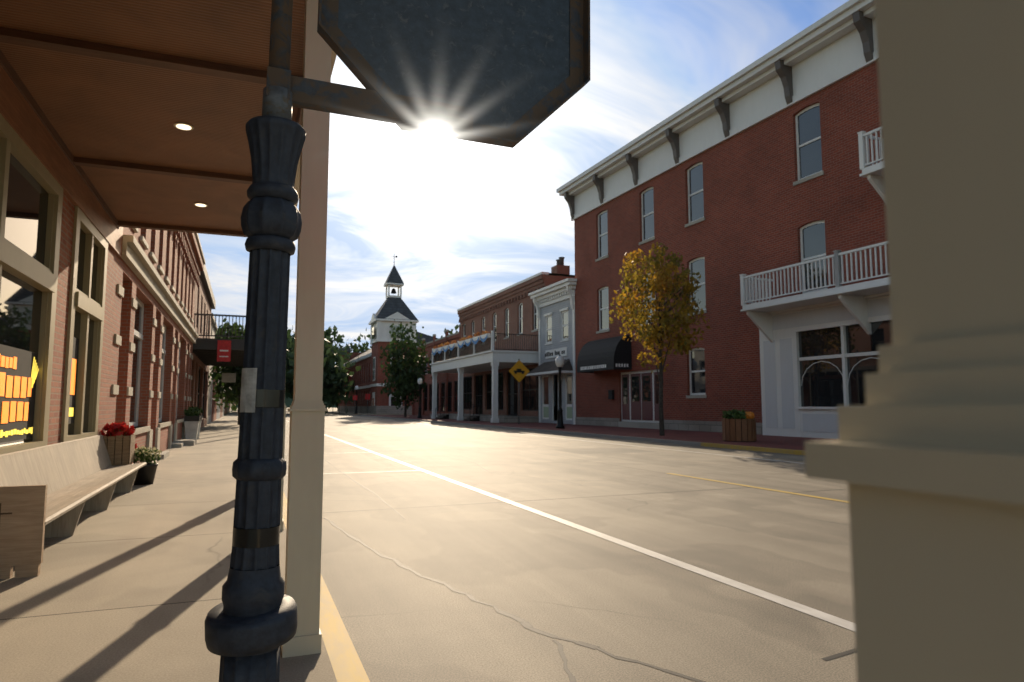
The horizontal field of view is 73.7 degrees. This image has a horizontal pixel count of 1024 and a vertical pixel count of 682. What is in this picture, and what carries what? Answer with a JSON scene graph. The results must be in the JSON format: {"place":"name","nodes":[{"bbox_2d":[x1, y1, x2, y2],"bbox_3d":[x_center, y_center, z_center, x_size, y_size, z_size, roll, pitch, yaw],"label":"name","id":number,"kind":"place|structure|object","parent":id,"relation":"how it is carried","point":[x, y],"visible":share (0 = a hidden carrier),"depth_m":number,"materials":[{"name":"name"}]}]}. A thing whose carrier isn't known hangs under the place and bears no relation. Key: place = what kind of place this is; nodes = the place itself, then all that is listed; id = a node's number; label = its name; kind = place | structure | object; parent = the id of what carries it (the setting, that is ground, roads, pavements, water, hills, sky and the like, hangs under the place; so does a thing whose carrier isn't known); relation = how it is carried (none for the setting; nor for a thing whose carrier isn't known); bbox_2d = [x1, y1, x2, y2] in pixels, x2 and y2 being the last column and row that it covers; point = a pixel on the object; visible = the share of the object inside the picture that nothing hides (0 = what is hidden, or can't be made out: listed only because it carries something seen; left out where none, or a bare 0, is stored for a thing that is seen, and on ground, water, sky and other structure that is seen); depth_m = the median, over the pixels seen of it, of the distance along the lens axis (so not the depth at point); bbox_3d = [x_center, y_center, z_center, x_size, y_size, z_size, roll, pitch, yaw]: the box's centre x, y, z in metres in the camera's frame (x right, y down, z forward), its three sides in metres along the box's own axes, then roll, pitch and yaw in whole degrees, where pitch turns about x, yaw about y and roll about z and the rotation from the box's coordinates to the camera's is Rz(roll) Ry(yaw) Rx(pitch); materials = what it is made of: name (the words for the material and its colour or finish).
{"place":"outdoors","nodes":[
{"label":"outdoors","id":0,"kind":"place"},
{"bbox_2d":[0,416,336,681],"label":"sidewalk","id":1,"kind":"structure","parent":0,"point":[125,587],"depth_m":5.06,"materials":[{"name":"concrete"}]},
{"bbox_2d":[0,65,122,454],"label":"storefront","id":2,"kind":"object","parent":1,"relation":"on","point":[61,237],"visible":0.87,"depth_m":8.03,"materials":[{"name":"orange brick"}]},
{"bbox_2d":[0,0,336,236],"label":"canopy","id":3,"kind":"object","parent":2,"relation":"attached to","point":[145,111],"visible":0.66,"depth_m":6.88,"materials":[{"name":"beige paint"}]},
{"bbox_2d":[0,435,146,578],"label":"bench","id":4,"kind":"object","parent":1,"relation":"on","point":[52,490],"visible":1,"depth_m":7.05,"materials":[{"name":"brown wood"}]},
{"bbox_2d":[101,421,135,465],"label":"red crate planter flowers","id":5,"kind":"object","parent":1,"relation":"on","point":[119,439],"visible":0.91,"depth_m":11.16,"materials":[{"name":"brown wood"}]},
{"bbox_2d":[133,446,161,484],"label":"potted flowers","id":6,"kind":"object","parent":1,"relation":"on","point":[146,473],"visible":0.89,"depth_m":11.69,"materials":[{"name":"plant"}]},
{"bbox_2d":[109,227,205,463],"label":"brick shops","id":7,"kind":"structure","parent":1,"relation":"on","point":[156,335],"depth_m":17.40,"materials":[{"name":"red brick"},{"name":"cream stone"},{"name":"glass"}]},
{"bbox_2d":[173,406,202,445],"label":"tall planters","id":8,"kind":"object","parent":1,"relation":"on","point":[192,419],"visible":1,"depth_m":26.20,"materials":[{"name":"grey plastic"}]},
{"bbox_2d":[207,313,224,423],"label":"shops","id":9,"kind":"structure","parent":1,"relation":"on","point":[213,414],"depth_m":55.68,"materials":[{"name":"paint"}]},
{"bbox_2d":[190,264,245,427],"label":"building with balcony","id":10,"kind":"structure","parent":1,"relation":"on","point":[207,351],"depth_m":35.92,"materials":[{"name":"brown brick"}]},
{"bbox_2d":[208,322,244,424],"bbox_3d":[-19.168,2.206,48.393,4.935,7.419,4.926,-3,-6,27],"label":"columnar tree","id":11,"kind":"object","parent":1,"relation":"on","point":[232,393],"visible":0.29,"depth_m":47.67,"materials":[{"name":"green plant"}]},
{"bbox_2d":[216,326,244,407],"bbox_3d":[-25.794,2.866,64.945,5.716,9.224,5.869,2,-6,-21],"label":"columnar tree","id":12,"kind":"object","parent":1,"relation":"on","point":[237,398],"visible":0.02,"depth_m":63.89,"materials":[{"name":"green plant"}]},
{"bbox_2d":[280,402,286,530],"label":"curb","id":13,"kind":"structure","parent":1,"relation":"on","point":[281,512],"depth_m":7.45,"materials":[{"name":"beige paint"}]},
{"bbox_2d":[281,0,330,657],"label":"canopy post","id":14,"kind":"object","parent":1,"relation":"on","point":[307,409],"visible":0.91,"depth_m":3.87,"materials":[{"name":"beige paint"}]},
{"bbox_2d":[205,0,589,681],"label":"stop sign post","id":15,"kind":"object","parent":1,"relation":"on","point":[505,72],"visible":1,"depth_m":2.12,"materials":[{"name":"black metal"}]},
{"bbox_2d":[804,0,1023,681],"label":"canopy post","id":16,"kind":"object","parent":1,"relation":"on","point":[923,456],"visible":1,"depth_m":0.27,"materials":[{"name":"beige paint"}]},
{"bbox_2d":[236,396,336,407],"bbox_3d":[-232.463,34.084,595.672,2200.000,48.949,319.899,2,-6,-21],"label":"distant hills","id":17,"kind":"structure","parent":0,"point":[288,401],"depth_m":495.74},
{"bbox_2d":[226,407,411,415],"bbox_3d":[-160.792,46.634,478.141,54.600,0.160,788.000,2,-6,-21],"label":"sidewalk","id":18,"kind":"structure","parent":0,"point":[333,410],"depth_m":116.17,"materials":[{"name":"concrete"}]},
{"bbox_2d":[224,396,235,413],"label":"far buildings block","id":19,"kind":"structure","parent":18,"relation":"on","point":[227,410],"depth_m":135.62,"materials":[{"name":"beige brick"}]},
{"bbox_2d":[238,372,369,414],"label":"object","id":20,"kind":"object","parent":18,"relation":"on","point":[367,397],"visible":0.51,"depth_m":110.22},
{"bbox_2d":[285,339,360,413],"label":"tree","id":21,"kind":"object","parent":18,"relation":"on","point":[334,377],"visible":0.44,"depth_m":112.85,"materials":[{"name":"green plant"}]},
{"bbox_2d":[333,329,371,352],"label":"tree","id":22,"kind":"object","parent":18,"relation":"on","point":[360,349],"visible":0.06,"depth_m":172.26,"materials":[{"name":"green plant"}]},
{"bbox_2d":[355,386,358,413],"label":"street lamp","id":23,"kind":"object","parent":18,"relation":"on","point":[356,388],"visible":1,"depth_m":111.39,"materials":[{"name":"black metal"}]},
{"bbox_2d":[337,256,438,413],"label":"clock tower building","id":24,"kind":"structure","parent":18,"relation":"on","point":[368,377],"depth_m":116.71,"materials":[{"name":"red brick"}]},
{"bbox_2d":[441,324,458,337],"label":"tree","id":25,"kind":"object","parent":18,"relation":"on","point":[456,327],"depth_m":134.47,"materials":[{"name":"green plant"}]},
{"bbox_2d":[198,0,848,351],"label":"sky","id":26,"kind":"structure","parent":0,"point":[464,222],"materials":[{"name":"blue"}]},
{"bbox_2d":[230,409,856,681],"bbox_3d":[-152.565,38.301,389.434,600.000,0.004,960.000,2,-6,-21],"label":"road","id":27,"kind":"structure","parent":0,"point":[544,574],"depth_m":6.68,"materials":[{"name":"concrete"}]},
{"bbox_2d":[244,327,294,398],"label":"tree","id":28,"kind":"object","parent":27,"relation":"on","point":[288,337],"visible":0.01,"depth_m":129.83,"materials":[{"name":"green plant"}]},
{"bbox_2d":[285,334,351,398],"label":"tree","id":29,"kind":"object","parent":27,"relation":"on","point":[288,387],"visible":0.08,"depth_m":118.13,"materials":[{"name":"green plant"}]},
{"bbox_2d":[288,325,354,384],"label":"tree","id":30,"kind":"object","parent":27,"relation":"on","point":[329,332],"visible":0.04,"depth_m":146.41,"materials":[{"name":"green plant"}]},
{"bbox_2d":[284,416,855,681],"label":"road markings","id":31,"kind":"object","parent":27,"relation":"on","point":[849,625],"visible":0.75,"depth_m":6.62,"materials":[{"name":"white paint"}]},
{"bbox_2d":[369,415,838,450],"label":"sidewalk","id":32,"kind":"structure","parent":0,"point":[783,442],"depth_m":33.10,"materials":[{"name":"brick"}]},
{"bbox_2d":[378,319,431,416],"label":"tree","id":33,"kind":"object","parent":32,"relation":"on","point":[406,378],"visible":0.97,"depth_m":81.08,"materials":[{"name":"green plant"}]},
{"bbox_2d":[417,378,422,417],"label":"street lamp","id":34,"kind":"object","parent":32,"relation":"on","point":[420,380],"visible":0.97,"depth_m":73.61,"materials":[{"name":"black metal"}]},
{"bbox_2d":[412,324,460,415],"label":"building","id":35,"kind":"structure","parent":32,"relation":"on","point":[447,388],"depth_m":85.59,"materials":[{"name":"red brick"}]},
{"bbox_2d":[430,257,574,422],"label":"brick building","id":36,"kind":"structure","parent":32,"relation":"on","point":[498,339],"depth_m":62.19,"materials":[{"name":"brown brick"}]},
{"bbox_2d":[509,359,529,423],"bbox_3d":[0.513,3.675,49.764,1.660,4.750,0.101,2,-6,-21],"label":"warning sign","id":37,"kind":"object","parent":32,"relation":"on","point":[519,367],"visible":0.91,"depth_m":49.80,"materials":[{"name":"yellow metal"}]},
{"bbox_2d":[526,278,576,424],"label":"building","id":38,"kind":"structure","parent":32,"relation":"on","point":[554,303],"depth_m":51.93,"materials":[{"name":"grey paint"}]},
{"bbox_2d":[555,355,564,428],"bbox_3d":[2.864,2.986,40.729,0.560,4.420,0.560,2,-6,-21],"label":"street lamp","id":39,"kind":"object","parent":32,"relation":"on","point":[559,360],"visible":1,"depth_m":40.63,"materials":[{"name":"black metal"}]},
{"bbox_2d":[608,242,710,435],"bbox_3d":[6.758,-0.230,31.281,4.449,9.051,4.356,0,-5,2],"label":"autumn maple","id":40,"kind":"object","parent":32,"relation":"on","point":[658,281],"visible":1,"depth_m":30.92,"materials":[{"name":"yellow plant"}]},
{"bbox_2d":[556,0,891,438],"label":"brick building","id":41,"kind":"structure","parent":32,"relation":"on","point":[752,194],"depth_m":32.30,"materials":[{"name":"brick"}]},
{"bbox_2d":[722,409,756,441],"bbox_3d":[8.661,3.181,26.055,1.240,1.271,1.230,2,-6,-21],"label":"planter","id":42,"kind":"object","parent":32,"relation":"on","point":[738,425],"visible":1,"depth_m":25.60,"materials":[{"name":"wood"}]},
{"label":"ground","id":43,"kind":"structure","parent":0,"visible":0},
{"bbox_2d":[215,321,241,398],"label":"tree","id":44,"kind":"object","parent":43,"relation":"on","point":[216,337],"depth_m":122.36,"materials":[{"name":"green plant"}]},
{"bbox_2d":[282,491,369,681],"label":"painted curb line","id":45,"kind":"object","parent":43,"relation":"on","point":[346,663],"depth_m":3.92,"materials":[{"name":"yellow paint"}]},
{"bbox_2d":[362,415,804,454],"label":"kerb","id":46,"kind":"structure","parent":43,"relation":"on","point":[772,450],"depth_m":28.14,"materials":[{"name":"concrete"}]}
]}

